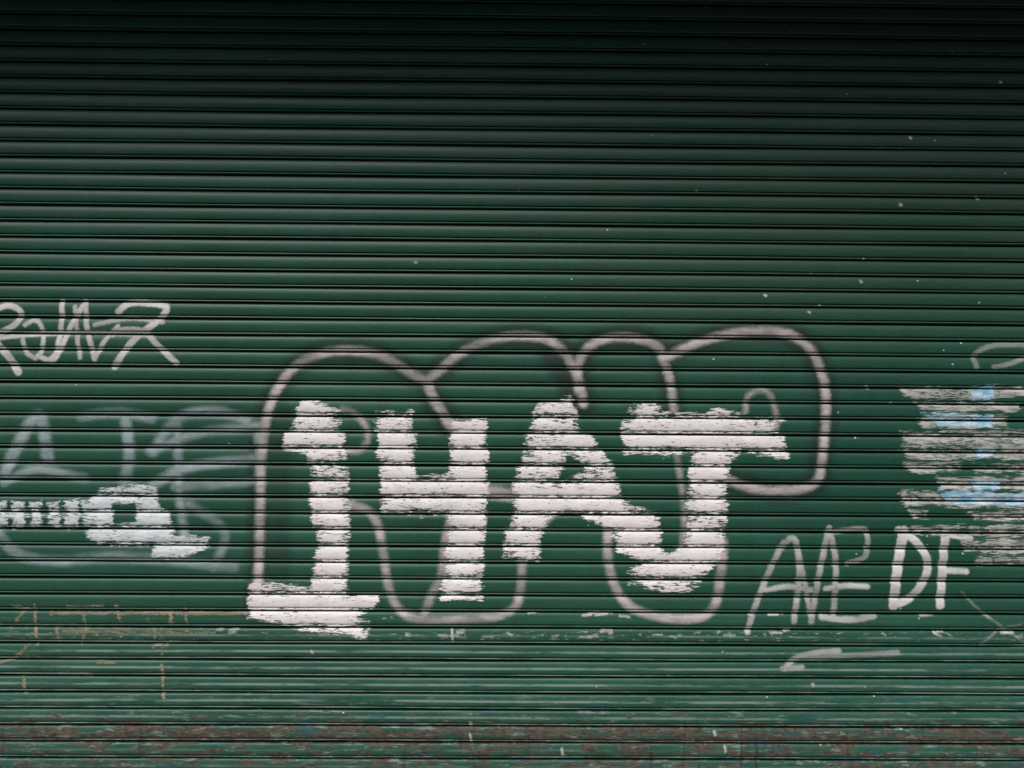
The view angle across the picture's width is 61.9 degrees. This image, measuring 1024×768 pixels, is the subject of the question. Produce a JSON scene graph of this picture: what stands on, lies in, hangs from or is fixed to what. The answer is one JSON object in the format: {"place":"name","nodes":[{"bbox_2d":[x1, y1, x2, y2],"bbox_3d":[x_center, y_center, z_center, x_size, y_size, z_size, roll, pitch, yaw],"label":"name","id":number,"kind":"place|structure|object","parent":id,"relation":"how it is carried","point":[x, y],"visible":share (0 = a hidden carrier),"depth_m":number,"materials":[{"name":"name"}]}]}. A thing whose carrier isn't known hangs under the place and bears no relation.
{"place":"outdoors","nodes":[
{"label":"outdoors","id":0,"kind":"place"},
{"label":"pavement","id":1,"kind":"structure","parent":0,"visible":0},
{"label":"side piers","id":2,"kind":"object","parent":1,"relation":"on","visible":0},
{"bbox_2d":[0,0,1023,767],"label":"roller shutter","id":3,"kind":"object","parent":2,"relation":"attached to","point":[260,198],"visible":1,"depth_m":3.98,"materials":[{"name":"green paint"}]},
{"bbox_2d":[0,302,177,374],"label":"graffiti tag","id":4,"kind":"object","parent":3,"relation":"attached to","point":[54,356],"visible":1,"depth_m":3.95,"materials":[{"name":"white paint"}]},
{"bbox_2d":[0,483,209,559],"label":"graffiti small lettering","id":5,"kind":"object","parent":3,"relation":"attached to","point":[146,521],"visible":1,"depth_m":3.94},
{"bbox_2d":[0,604,249,700],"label":"graffiti tag","id":6,"kind":"object","parent":3,"relation":"attached to","point":[169,613],"visible":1,"depth_m":3.93,"materials":[{"name":"paint"}]},
{"bbox_2d":[0,407,260,564],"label":"graffiti ghost tag","id":7,"kind":"object","parent":3,"relation":"attached to","point":[40,420],"visible":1,"depth_m":3.94,"materials":[{"name":"grey paint"}]},
{"bbox_2d":[251,339,635,587],"bbox_3d":[0.146,0.395,3.978,2.840,1.490,0.041,0,-1,-1],"label":"graffiti dark overspray","id":8,"kind":"object","parent":3,"relation":"attached to","point":[559,359],"visible":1,"depth_m":3.98,"materials":[{"name":"grey paint"}]},
{"bbox_2d":[481,486,508,493],"bbox_3d":[-0.059,0.507,3.970,0.212,0.097,0.031,0,-1,-1],"label":"graffiti lettering smear","id":9,"kind":"object","parent":3,"relation":"attached to","point":[497,490],"visible":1,"depth_m":3.96},
{"bbox_2d":[246,395,789,639],"bbox_3d":[0.032,0.620,3.971,2.532,1.147,0.042,0,-1,-1],"label":"graffiti lettering","id":10,"kind":"object","parent":3,"relation":"attached to","point":[471,538],"visible":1,"depth_m":3.96},
{"bbox_2d":[254,328,829,622],"bbox_3d":[0.143,0.419,3.977,2.724,1.417,0.042,0,-1,-1],"label":"graffiti outline","id":11,"kind":"object","parent":3,"relation":"attached to","point":[624,601],"visible":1,"depth_m":3.97,"materials":[{"name":"grey paint"}]},
{"bbox_2d":[247,82,1012,754],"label":"paint drips","id":12,"kind":"object","parent":3,"relation":"attached to","point":[657,634],"visible":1,"depth_m":3.95,"materials":[{"name":"white paint"}]},
{"bbox_2d":[745,526,874,634],"bbox_3d":[1.387,0.907,3.979,0.644,0.532,0.037,0,-1,-1],"label":"graffiti tag","id":13,"kind":"object","parent":3,"relation":"attached to","point":[800,571],"visible":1,"depth_m":3.96,"materials":[{"name":"white paint"}]},
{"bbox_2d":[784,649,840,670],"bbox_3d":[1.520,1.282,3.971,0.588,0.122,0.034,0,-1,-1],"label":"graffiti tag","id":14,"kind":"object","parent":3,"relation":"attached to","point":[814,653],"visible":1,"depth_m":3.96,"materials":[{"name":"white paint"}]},
{"bbox_2d":[889,526,972,609],"bbox_3d":[1.952,0.856,3.989,0.428,0.422,0.034,0,-1,-1],"label":"graffiti tag","id":15,"kind":"object","parent":3,"relation":"attached to","point":[896,603],"visible":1,"depth_m":3.98,"materials":[{"name":"white paint"}]},
{"bbox_2d":[898,384,1023,564],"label":"paint patch","id":16,"kind":"object","parent":3,"relation":"attached to","point":[920,456],"visible":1,"depth_m":3.99,"materials":[{"name":"paint"}]},
{"bbox_2d":[921,386,1023,505],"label":"paint","id":17,"kind":"object","parent":3,"relation":"attached to","point":[979,394],"visible":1,"depth_m":3.99,"materials":[{"name":"blue paint"}]}
]}

